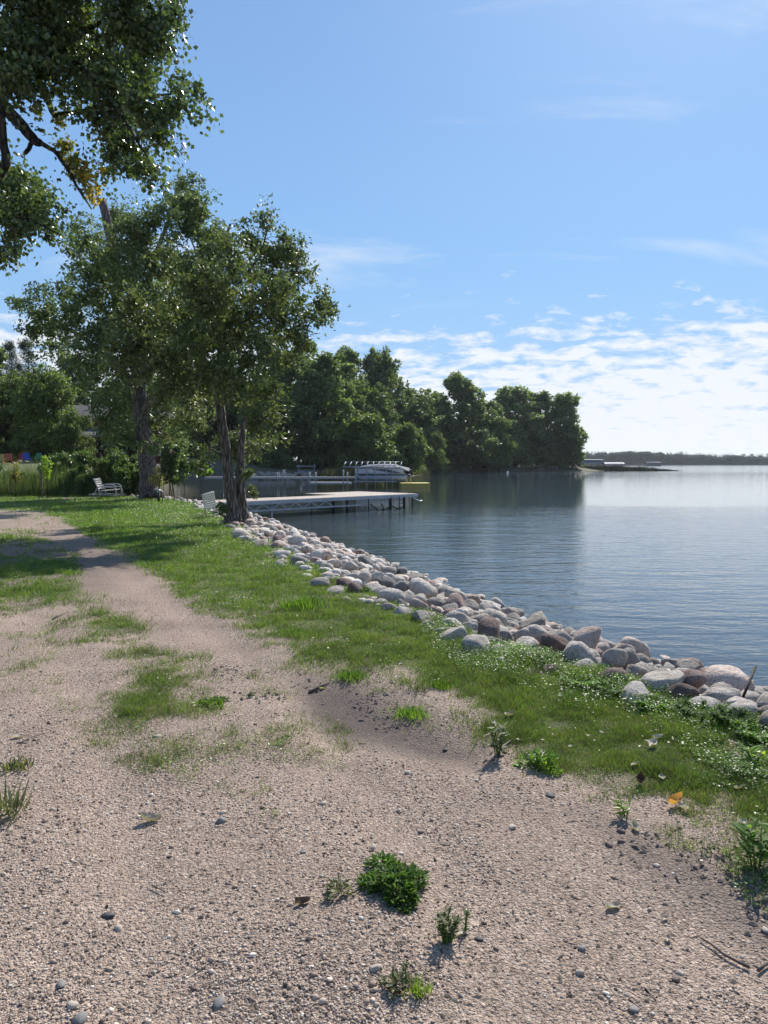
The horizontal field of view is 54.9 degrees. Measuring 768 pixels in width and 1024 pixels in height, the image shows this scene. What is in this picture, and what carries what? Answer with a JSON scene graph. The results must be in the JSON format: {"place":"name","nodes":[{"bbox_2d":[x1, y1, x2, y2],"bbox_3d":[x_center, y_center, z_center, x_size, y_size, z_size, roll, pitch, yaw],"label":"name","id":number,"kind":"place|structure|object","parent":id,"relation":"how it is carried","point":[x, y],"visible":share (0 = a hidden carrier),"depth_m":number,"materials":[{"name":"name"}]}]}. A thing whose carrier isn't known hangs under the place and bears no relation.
{"place":"outdoors","nodes":[
{"label":"outdoors","id":0,"kind":"place"},
{"bbox_2d":[0,454,767,1023],"bbox_3d":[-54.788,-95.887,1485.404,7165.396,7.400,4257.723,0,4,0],"label":"ground","id":1,"kind":"structure","parent":0,"point":[116,576],"depth_m":3.22,"materials":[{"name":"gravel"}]},
{"bbox_2d":[0,347,18,383],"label":"broadleaf tree","id":2,"kind":"object","parent":1,"relation":"on","point":[4,356],"visible":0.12,"depth_m":91.26,"materials":[{"name":"green plant"}]},
{"bbox_2d":[0,339,25,417],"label":"pine tree","id":3,"kind":"object","parent":1,"relation":"on","point":[8,346],"visible":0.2,"depth_m":116.19,"materials":[{"name":"green plant"}]},
{"bbox_2d":[9,462,22,496],"bbox_3d":[-18.423,-1.620,36.980,0.740,1.800,0.788,0,4,0],"label":"sapling","id":4,"kind":"object","parent":1,"relation":"on","point":[16,476],"visible":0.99,"depth_m":36.96,"materials":[{"name":"green plant"}]},
{"bbox_2d":[0,752,34,774],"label":"weed","id":5,"kind":"object","parent":1,"relation":"on","point":[17,765],"visible":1,"depth_m":3.99,"materials":[{"name":"green plant"}]},
{"bbox_2d":[0,774,34,825],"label":"weed","id":6,"kind":"object","parent":1,"relation":"on","point":[16,803],"visible":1,"depth_m":3.45,"materials":[{"name":"green plant"}]},
{"bbox_2d":[0,374,39,461],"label":"lawn tree","id":7,"kind":"object","parent":1,"relation":"on","point":[8,383],"visible":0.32,"depth_m":72.10,"materials":[{"name":"green plant"}]},
{"bbox_2d":[6,338,37,421],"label":"pine tree","id":8,"kind":"object","parent":1,"relation":"on","point":[22,345],"visible":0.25,"depth_m":110.02,"materials":[{"name":"green plant"}]},
{"bbox_2d":[0,362,81,461],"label":"lawn tree","id":9,"kind":"object","parent":1,"relation":"on","point":[55,392],"visible":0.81,"depth_m":69.85,"materials":[{"name":"green plant"}]},
{"bbox_2d":[40,455,53,496],"bbox_3d":[-16.379,-1.715,35.926,0.698,2.123,0.751,0,4,0],"label":"sapling","id":10,"kind":"object","parent":1,"relation":"on","point":[47,471],"visible":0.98,"depth_m":35.94,"materials":[{"name":"green plant"}]},
{"bbox_2d":[36,450,81,489],"bbox_3d":[-17.438,-2.135,39.585,3.514,2.402,2.594,0,4,0],"label":"sumac bush","id":11,"kind":"object","parent":1,"relation":"on","point":[62,458],"visible":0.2,"depth_m":39.55,"materials":[{"name":"green plant"}]},
{"bbox_2d":[0,455,134,495],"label":"tall grass","id":12,"kind":"structure","parent":1,"relation":"on","point":[54,486],"depth_m":37.56,"materials":[{"name":"green plant"}]},
{"bbox_2d":[47,408,97,461],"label":"lawn tree","id":13,"kind":"object","parent":1,"relation":"on","point":[72,442],"visible":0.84,"depth_m":67.00,"materials":[{"name":"green plant"}]},
{"bbox_2d":[66,1000,79,1009],"bbox_3d":[-0.953,1.506,2.260,0.042,0.021,0.034,0,-4,33],"label":"loose stone","id":14,"kind":"object","parent":1,"relation":"on","point":[71,1004],"visible":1,"depth_m":2.25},
{"bbox_2d":[48,353,102,423],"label":"broadleaf tree","id":15,"kind":"object","parent":1,"relation":"on","point":[80,399],"visible":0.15,"depth_m":105.63,"materials":[{"name":"green plant"}]},
{"bbox_2d":[72,1011,87,1023],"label":"loose stone","id":16,"kind":"object","parent":1,"relation":"on","point":[80,1017],"visible":1,"depth_m":2.20,"materials":[{"name":"stone"}]},
{"bbox_2d":[63,448,139,495],"bbox_3d":[-14.306,-2.043,38.179,4.618,2.640,3.287,0,4,0],"label":"sumac bush","id":17,"kind":"object","parent":1,"relation":"on","point":[126,477],"visible":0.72,"depth_m":37.73,"materials":[{"name":"green plant"}]},
{"bbox_2d":[88,477,123,498],"bbox_3d":[-13.082,-1.139,34.962,1.415,0.998,1.288,0,4,-7],"label":"glider bench","id":18,"kind":"object","parent":1,"relation":"on","point":[103,487],"visible":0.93,"depth_m":34.59,"materials":[{"name":"grey paint"}]},
{"bbox_2d":[0,0,223,276],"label":"cottonwood tree","id":19,"kind":"object","parent":1,"relation":"on","point":[52,36],"visible":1,"depth_m":11.08,"materials":[{"name":"green plant"}]},
{"bbox_2d":[3,159,236,498],"bbox_3d":[-12.309,-8.063,34.129,12.318,15.795,10.040,0,4,0],"label":"broadleaf tree","id":20,"kind":"object","parent":1,"relation":"on","point":[108,271],"visible":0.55,"depth_m":31.96,"materials":[{"name":"green plant"}]},
{"bbox_2d":[63,405,178,463],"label":"red house","id":21,"kind":"structure","parent":1,"relation":"on","point":[80,408],"depth_m":91.60,"materials":[{"name":"red"}]},
{"bbox_2d":[95,390,156,457],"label":"broadleaf tree","id":22,"kind":"object","parent":1,"relation":"on","point":[129,451],"visible":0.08,"depth_m":79.06,"materials":[{"name":"green plant"}]},
{"bbox_2d":[140,811,160,820],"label":"fallen leaf","id":23,"kind":"object","parent":1,"relation":"on","point":[149,816],"visible":1,"depth_m":3.44,"materials":[{"name":"plant"}]},
{"bbox_2d":[147,466,164,488],"bbox_3d":[-10.304,-1.314,33.555,0.868,1.628,0.758,0,4,0],"label":"sapling","id":24,"kind":"object","parent":1,"relation":"on","point":[151,480],"visible":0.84,"depth_m":33.56,"materials":[{"name":"green plant"}]},
{"bbox_2d":[156,438,203,496],"bbox_3d":[-11.233,-2.027,40.673,2.008,4.257,3.708,1,4,13],"label":"overhanging bush","id":25,"kind":"object","parent":1,"relation":"on","point":[172,468],"visible":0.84,"depth_m":39.92,"materials":[{"name":"green plant"}]},
{"bbox_2d":[179,392,225,450],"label":"broadleaf tree","id":26,"kind":"object","parent":1,"relation":"on","point":[208,435],"visible":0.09,"depth_m":136.96,"materials":[{"name":"green plant"}]},
{"bbox_2d":[193,463,213,493],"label":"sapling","id":27,"kind":"object","parent":1,"relation":"on","point":[207,472],"visible":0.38,"depth_m":60.05,"materials":[{"name":"green plant"}]},
{"bbox_2d":[187,443,220,458],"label":"shore shrub","id":28,"kind":"object","parent":1,"relation":"on","point":[196,455],"visible":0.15,"depth_m":128.98,"materials":[{"name":"green plant"}]},
{"bbox_2d":[201,491,217,515],"bbox_3d":[-5.373,-0.217,22.746,0.544,0.864,0.821,-1,4,-20],"label":"folding chair","id":29,"kind":"object","parent":1,"relation":"on","point":[211,503],"visible":0.87,"depth_m":22.47,"materials":[{"name":"white plastic"}]},
{"bbox_2d":[194,695,229,709],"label":"grass tuft","id":30,"kind":"object","parent":1,"relation":"on","point":[213,699],"visible":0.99,"depth_m":5.11,"materials":[{"name":"plant"}]},
{"bbox_2d":[213,995,224,1009],"bbox_3d":[-0.506,1.504,2.269,0.035,0.018,0.053,8,11,10],"label":"loose stone","id":31,"kind":"object","parent":1,"relation":"on","point":[219,1002],"visible":1,"depth_m":2.26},
{"bbox_2d":[95,192,349,524],"bbox_3d":[-3.770,-4.001,18.804,5.874,9.507,8.272,0,4,0],"label":"two stemmed tree","id":32,"kind":"object","parent":1,"relation":"on","point":[213,301],"visible":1,"depth_m":17.23,"materials":[{"name":"green plant"}]},
{"bbox_2d":[215,501,228,517],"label":"leafy shoot","id":33,"kind":"object","parent":32,"relation":"attached to","point":[222,509],"visible":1,"depth_m":20.06,"materials":[{"name":"green plant"}]},
{"bbox_2d":[238,468,255,481],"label":"leafy shoot","id":34,"kind":"object","parent":32,"relation":"attached to","point":[247,474],"visible":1,"depth_m":20.00,"materials":[{"name":"green plant"}]},
{"bbox_2d":[242,483,258,499],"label":"leafy shoot","id":35,"kind":"object","parent":32,"relation":"attached to","point":[252,492],"visible":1,"depth_m":20.02,"materials":[{"name":"green plant"}]},
{"bbox_2d":[199,380,248,443],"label":"broadleaf tree","id":36,"kind":"object","parent":1,"relation":"on","point":[230,422],"visible":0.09,"depth_m":137.74,"materials":[{"name":"green plant"}]},
{"bbox_2d":[235,391,286,464],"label":"broadleaf tree","id":37,"kind":"object","parent":1,"relation":"on","point":[279,447],"visible":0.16,"depth_m":124.16,"materials":[{"name":"green plant"}]},
{"bbox_2d":[242,360,303,455],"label":"broadleaf tree","id":38,"kind":"object","parent":1,"relation":"on","point":[294,445],"visible":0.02,"depth_m":130.99,"materials":[{"name":"green plant"}]},
{"bbox_2d":[1,376,555,473],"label":"inland woods","id":39,"kind":"object","parent":1,"relation":"on","point":[450,459],"visible":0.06,"depth_m":190.92,"materials":[{"name":"plant"}]},
{"bbox_2d":[257,446,301,468],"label":"shore shrub","id":40,"kind":"object","parent":1,"relation":"on","point":[276,458],"visible":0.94,"depth_m":122.55,"materials":[{"name":"green plant"}]},
{"bbox_2d":[252,471,317,479],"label":"bay stones","id":41,"kind":"object","parent":1,"relation":"on","point":[274,474],"visible":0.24,"depth_m":113.16,"materials":[{"name":"grey stone"}]},
{"bbox_2d":[274,626,307,637],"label":"grass tuft","id":42,"kind":"object","parent":1,"relation":"on","point":[295,631],"visible":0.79,"depth_m":7.03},
{"bbox_2d":[270,592,333,611],"bbox_3d":[-0.923,1.011,8.383,0.779,0.150,0.725,0,4,0],"label":"grass tuft","id":43,"kind":"object","parent":1,"relation":"on","point":[300,602],"visible":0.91,"depth_m":8.31,"materials":[{"name":"plant"}]},
{"bbox_2d":[295,896,309,903],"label":"fallen leaf","id":44,"kind":"object","parent":1,"relation":"on","point":[302,900],"visible":1,"depth_m":2.77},
{"bbox_2d":[199,491,421,516],"bbox_3d":[-5.265,0.184,37.515,4.909,1.902,16.431,4,5,43],"label":"dock","id":45,"kind":"object","parent":1,"relation":"on","point":[333,497],"visible":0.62,"depth_m":37.48,"materials":[{"name":"wood"}]},
{"bbox_2d":[274,339,358,468],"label":"broadleaf tree","id":46,"kind":"object","parent":1,"relation":"on","point":[318,390],"visible":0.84,"depth_m":122.99,"materials":[{"name":"green plant"}]},
{"bbox_2d":[301,446,335,468],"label":"shore shrub","id":47,"kind":"object","parent":1,"relation":"on","point":[310,457],"visible":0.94,"depth_m":125.77,"materials":[{"name":"green plant"}]},
{"bbox_2d":[323,873,355,902],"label":"weed","id":48,"kind":"object","parent":1,"relation":"on","point":[331,885],"visible":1,"depth_m":2.81,"materials":[{"name":"green plant"}]},
{"bbox_2d":[319,378,367,455],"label":"broadleaf tree","id":49,"kind":"object","parent":1,"relation":"on","point":[360,401],"visible":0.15,"depth_m":132.50,"materials":[{"name":"green plant"}]},
{"bbox_2d":[327,666,370,685],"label":"grass tuft","id":50,"kind":"object","parent":1,"relation":"on","point":[344,675],"visible":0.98,"depth_m":5.80,"materials":[{"name":"plant"}]},
{"bbox_2d":[333,345,371,418],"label":"broadleaf tree","id":51,"kind":"object","parent":1,"relation":"on","point":[351,356],"visible":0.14,"depth_m":151.93,"materials":[{"name":"green plant"}]},
{"bbox_2d":[324,410,399,472],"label":"bushy tree","id":52,"kind":"object","parent":1,"relation":"on","point":[366,442],"visible":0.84,"depth_m":123.13,"materials":[{"name":"green plant"}]},
{"bbox_2d":[346,380,401,448],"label":"broadleaf tree","id":53,"kind":"object","parent":1,"relation":"on","point":[380,404],"visible":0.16,"depth_m":137.68,"materials":[{"name":"green plant"}]},
{"bbox_2d":[15,506,741,751],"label":"scattered leaves","id":54,"kind":"object","parent":1,"relation":"on","point":[395,676],"visible":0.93,"depth_m":5.22,"materials":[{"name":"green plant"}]},
{"bbox_2d":[349,345,413,428],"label":"broadleaf tree","id":55,"kind":"object","parent":1,"relation":"on","point":[383,368],"visible":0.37,"depth_m":167.28,"materials":[{"name":"green plant"}]},
{"bbox_2d":[363,849,403,876],"bbox_3d":[0.000,1.428,2.985,0.190,0.094,0.178,0,4,0],"label":"clover patch","id":56,"kind":"object","parent":1,"relation":"on","point":[388,859],"visible":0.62,"depth_m":3.01,"materials":[{"name":"green plant"}]},
{"bbox_2d":[0,495,767,904],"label":"clover","id":57,"kind":"object","parent":1,"relation":"on","point":[732,765],"visible":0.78,"depth_m":5.48,"materials":[{"name":"green plant"}]},
{"bbox_2d":[6,662,767,937],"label":"soil clods","id":58,"kind":"object","parent":1,"relation":"on","point":[749,916],"visible":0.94,"depth_m":3.24,"materials":[{"name":"soil"}]},
{"bbox_2d":[372,450,407,466],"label":"shore shrub","id":59,"kind":"object","parent":1,"relation":"on","point":[396,459],"visible":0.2,"depth_m":133.82,"materials":[{"name":"green plant"}]},
{"bbox_2d":[356,860,429,915],"bbox_3d":[0.034,1.428,2.833,0.312,0.122,0.314,0,4,0],"label":"clover patch","id":60,"kind":"object","parent":1,"relation":"on","point":[406,877],"visible":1,"depth_m":2.83,"materials":[{"name":"green plant"}]},
{"bbox_2d":[378,966,414,1000],"bbox_3d":[0.049,1.475,2.315,0.123,0.065,0.116,-2,4,-26],"label":"weed","id":61,"kind":"object","parent":1,"relation":"on","point":[394,977],"visible":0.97,"depth_m":2.32,"materials":[{"name":"green plant"}]},
{"bbox_2d":[313,466,489,476],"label":"shore grass","id":62,"kind":"structure","parent":1,"relation":"on","point":[338,472],"depth_m":115.03,"materials":[{"name":"plant"}]},
{"bbox_2d":[400,959,409,984],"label":"weed","id":63,"kind":"object","parent":1,"relation":"on","point":[404,967],"visible":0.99,"depth_m":2.32,"materials":[{"name":"green plant"}]},
{"bbox_2d":[379,701,439,723],"bbox_3d":[0.182,1.339,4.992,0.370,0.069,0.379,-4,5,-44],"label":"grass tuft","id":64,"kind":"object","parent":1,"relation":"on","point":[413,712],"visible":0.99,"depth_m":4.97,"materials":[{"name":"plant"}]},
{"bbox_2d":[386,421,433,473],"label":"bushy tree","id":65,"kind":"object","parent":1,"relation":"on","point":[410,444],"visible":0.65,"depth_m":138.26,"materials":[{"name":"green plant"}]},
{"bbox_2d":[403,969,433,999],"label":"weed","id":66,"kind":"object","parent":1,"relation":"on","point":[416,988],"visible":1,"depth_m":2.29,"materials":[{"name":"green plant"}]},
{"bbox_2d":[396,387,445,460],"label":"broadleaf tree","id":67,"kind":"object","parent":1,"relation":"on","point":[420,414],"visible":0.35,"depth_m":178.44,"materials":[{"name":"green plant"}]},
{"bbox_2d":[427,431,449,473],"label":"tree","id":68,"kind":"object","parent":1,"relation":"on","point":[438,461],"visible":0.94,"depth_m":174.37,"materials":[{"name":"green plant"}]},
{"bbox_2d":[114,493,767,735],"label":"boulder revetment","id":69,"kind":"object","parent":1,"relation":"on","point":[479,613],"visible":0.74,"depth_m":8.19,"materials":[{"name":"beige stone"}]},
{"bbox_2d":[423,677,458,690],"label":"grass tuft","id":70,"kind":"object","parent":1,"relation":"on","point":[437,683],"visible":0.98,"depth_m":5.44,"materials":[{"name":"plant"}]},
{"bbox_2d":[425,392,458,459],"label":"broadleaf tree","id":71,"kind":"object","parent":1,"relation":"on","point":[448,403],"visible":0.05,"depth_m":203.98,"materials":[{"name":"green plant"}]},
{"bbox_2d":[432,902,463,944],"bbox_3d":[0.214,1.429,2.553,0.114,0.114,0.100,-3,5,-38],"label":"weed","id":72,"kind":"object","parent":1,"relation":"on","point":[445,926],"visible":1,"depth_m":2.54,"materials":[{"name":"green plant"}]},
{"bbox_2d":[423,370,501,471],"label":"broadleaf tree","id":73,"kind":"object","parent":1,"relation":"on","point":[460,388],"visible":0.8,"depth_m":199.08,"materials":[{"name":"green plant"}]},
{"bbox_2d":[462,908,471,931],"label":"weed","id":74,"kind":"object","parent":1,"relation":"on","point":[467,913],"visible":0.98,"depth_m":2.62,"materials":[{"name":"green plant"}]},
{"bbox_2d":[465,400,520,471],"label":"broadleaf tree","id":75,"kind":"object","parent":1,"relation":"on","point":[493,405],"visible":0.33,"depth_m":212.30,"materials":[{"name":"green plant"}]},
{"bbox_2d":[486,719,512,755],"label":"weed","id":76,"kind":"object","parent":1,"relation":"on","point":[495,746],"visible":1,"depth_m":4.20,"materials":[{"name":"green plant"}]},
{"bbox_2d":[484,418,516,471],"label":"tree","id":77,"kind":"object","parent":1,"relation":"on","point":[500,429],"visible":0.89,"depth_m":210.12,"materials":[{"name":"green plant"}]},
{"bbox_2d":[489,384,545,468],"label":"broadleaf tree","id":78,"kind":"object","parent":1,"relation":"on","point":[515,401],"visible":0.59,"depth_m":225.77,"materials":[{"name":"green plant"}]},
{"bbox_2d":[512,747,562,777],"bbox_3d":[0.834,1.352,4.042,0.287,0.135,0.314,0,4,0],"label":"weed","id":79,"kind":"object","parent":1,"relation":"on","point":[537,759],"visible":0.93,"depth_m":4.02,"materials":[{"name":"green plant"}]},
{"bbox_2d":[529,653,554,663],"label":"leafy weed","id":80,"kind":"object","parent":1,"relation":"on","point":[539,654],"visible":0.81,"depth_m":6.04,"materials":[{"name":"green plant"}]},
{"bbox_2d":[519,390,565,468],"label":"broadleaf tree","id":81,"kind":"object","parent":1,"relation":"on","point":[542,400],"visible":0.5,"depth_m":232.33,"materials":[{"name":"green plant"}]},
{"bbox_2d":[544,392,589,468],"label":"broadleaf tree","id":82,"kind":"object","parent":1,"relation":"on","point":[565,404],"visible":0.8,"depth_m":233.46,"materials":[{"name":"green plant"}]},
{"bbox_2d":[560,428,581,468],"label":"broadleaf tree","id":83,"kind":"object","parent":1,"relation":"on","point":[571,446],"visible":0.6,"depth_m":233.34,"materials":[{"name":"green plant"}]},
{"bbox_2d":[561,673,602,687],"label":"leafy weed","id":84,"kind":"object","parent":1,"relation":"on","point":[575,682],"visible":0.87,"depth_m":5.47,"materials":[{"name":"green plant"}]},
{"bbox_2d":[594,678,630,694],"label":"leafy weed","id":85,"kind":"object","parent":1,"relation":"on","point":[608,690],"visible":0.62,"depth_m":5.32,"materials":[{"name":"green plant"}]},
{"bbox_2d":[611,794,631,816],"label":"weed","id":86,"kind":"object","parent":1,"relation":"on","point":[622,807],"visible":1,"depth_m":3.44,"materials":[{"name":"green plant"}]},
{"bbox_2d":[578,463,679,470],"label":"reed bed","id":87,"kind":"object","parent":1,"relation":"on","point":[614,468],"visible":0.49,"depth_m":240.71,"materials":[{"name":"plant"}]},
{"bbox_2d":[630,693,676,709],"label":"leafy weed","id":88,"kind":"object","parent":1,"relation":"on","point":[672,701],"visible":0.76,"depth_m":4.95,"materials":[{"name":"green plant"}]},
{"bbox_2d":[667,792,682,803],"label":"fallen leaf","id":89,"kind":"object","parent":1,"relation":"on","point":[672,799],"visible":1,"depth_m":3.57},
{"bbox_2d":[673,696,722,719],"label":"leafy weed","id":90,"kind":"object","parent":1,"relation":"on","point":[680,706],"visible":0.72,"depth_m":4.80,"materials":[{"name":"green plant"}]},
{"bbox_2d":[700,937,749,968],"bbox_3d":[1.144,1.487,2.496,0.020,0.010,0.180,-2,5,-33],"label":"stick","id":91,"kind":"object","parent":1,"relation":"on","point":[730,957],"visible":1,"depth_m":2.47,"materials":[{"name":"brown wood"}]},
{"bbox_2d":[710,704,756,728],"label":"leafy weed","id":92,"kind":"object","parent":1,"relation":"on","point":[717,710],"visible":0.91,"depth_m":4.64,"materials":[{"name":"green plant"}]},
{"bbox_2d":[727,815,767,867],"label":"weed","id":93,"kind":"object","parent":1,"relation":"on","point":[750,842],"visible":1,"depth_m":3.01,"materials":[{"name":"green plant"}]},
{"bbox_2d":[742,665,756,697],"bbox_3d":[2.613,1.272,5.333,0.019,0.275,0.364,4,5,45],"label":"wooden stick","id":94,"kind":"object","parent":1,"relation":"on","point":[749,681],"visible":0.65,"depth_m":5.36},
{"bbox_2d":[732,720,767,743],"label":"leafy weed","id":95,"kind":"object","parent":1,"relation":"on","point":[752,735],"visible":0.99,"depth_m":4.34,"materials":[{"name":"green plant"}]},
{"bbox_2d":[736,739,767,763],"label":"weed","id":96,"kind":"object","parent":1,"relation":"on","point":[752,752],"visible":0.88,"depth_m":4.02,"materials":[{"name":"green plant"}]},
{"bbox_2d":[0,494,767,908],"bbox_3d":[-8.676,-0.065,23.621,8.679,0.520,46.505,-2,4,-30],"label":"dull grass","id":97,"kind":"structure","parent":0,"point":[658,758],"depth_m":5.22,"materials":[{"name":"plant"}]},
{"bbox_2d":[0,494,767,912],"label":"lawn grass","id":98,"kind":"structure","parent":0,"point":[96,514],"depth_m":7.21,"materials":[{"name":"plant"}]},
{"bbox_2d":[0,0,767,458],"label":"sky","id":99,"kind":"structure","parent":0,"point":[553,196],"materials":[{"name":"blue"}]},
{"bbox_2d":[161,465,767,685],"bbox_3d":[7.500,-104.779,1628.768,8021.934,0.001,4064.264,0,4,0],"label":"lake water","id":100,"kind":"structure","parent":0,"point":[672,564],"depth_m":24.00,"materials":[{"name":"liquid"}]},
{"bbox_2d":[204,470,354,485],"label":"dock","id":101,"kind":"object","parent":100,"relation":"in","point":[309,477],"visible":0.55,"depth_m":82.86,"materials":[{"name":"metal"}]},
{"bbox_2d":[343,462,401,486],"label":"lift","id":102,"kind":"object","parent":100,"relation":"in","point":[366,481],"visible":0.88,"depth_m":78.90,"materials":[{"name":"metal"}]},
{"bbox_2d":[356,464,408,481],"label":"pontoon boat","id":103,"kind":"object","parent":102,"relation":"on","point":[399,474],"visible":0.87,"depth_m":79.23,"materials":[{"name":"metal"}]},
{"bbox_2d":[399,474,429,487],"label":"swim raft","id":104,"kind":"object","parent":100,"relation":"on","point":[406,484],"visible":1,"depth_m":76.22,"materials":[{"name":"yellow plastic"}]},
{"bbox_2d":[573,464,767,464],"bbox_3d":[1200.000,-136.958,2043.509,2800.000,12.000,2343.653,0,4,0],"label":"shore","id":105,"kind":"structure","parent":0,"point":[683,464],"depth_m":1054.28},
{"bbox_2d":[579,450,767,464],"bbox_3d":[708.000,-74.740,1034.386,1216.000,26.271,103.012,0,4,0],"label":"woods","id":106,"kind":"object","parent":105,"relation":"on","point":[637,457],"visible":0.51,"depth_m":1054.03,"materials":[{"name":"green plant"}]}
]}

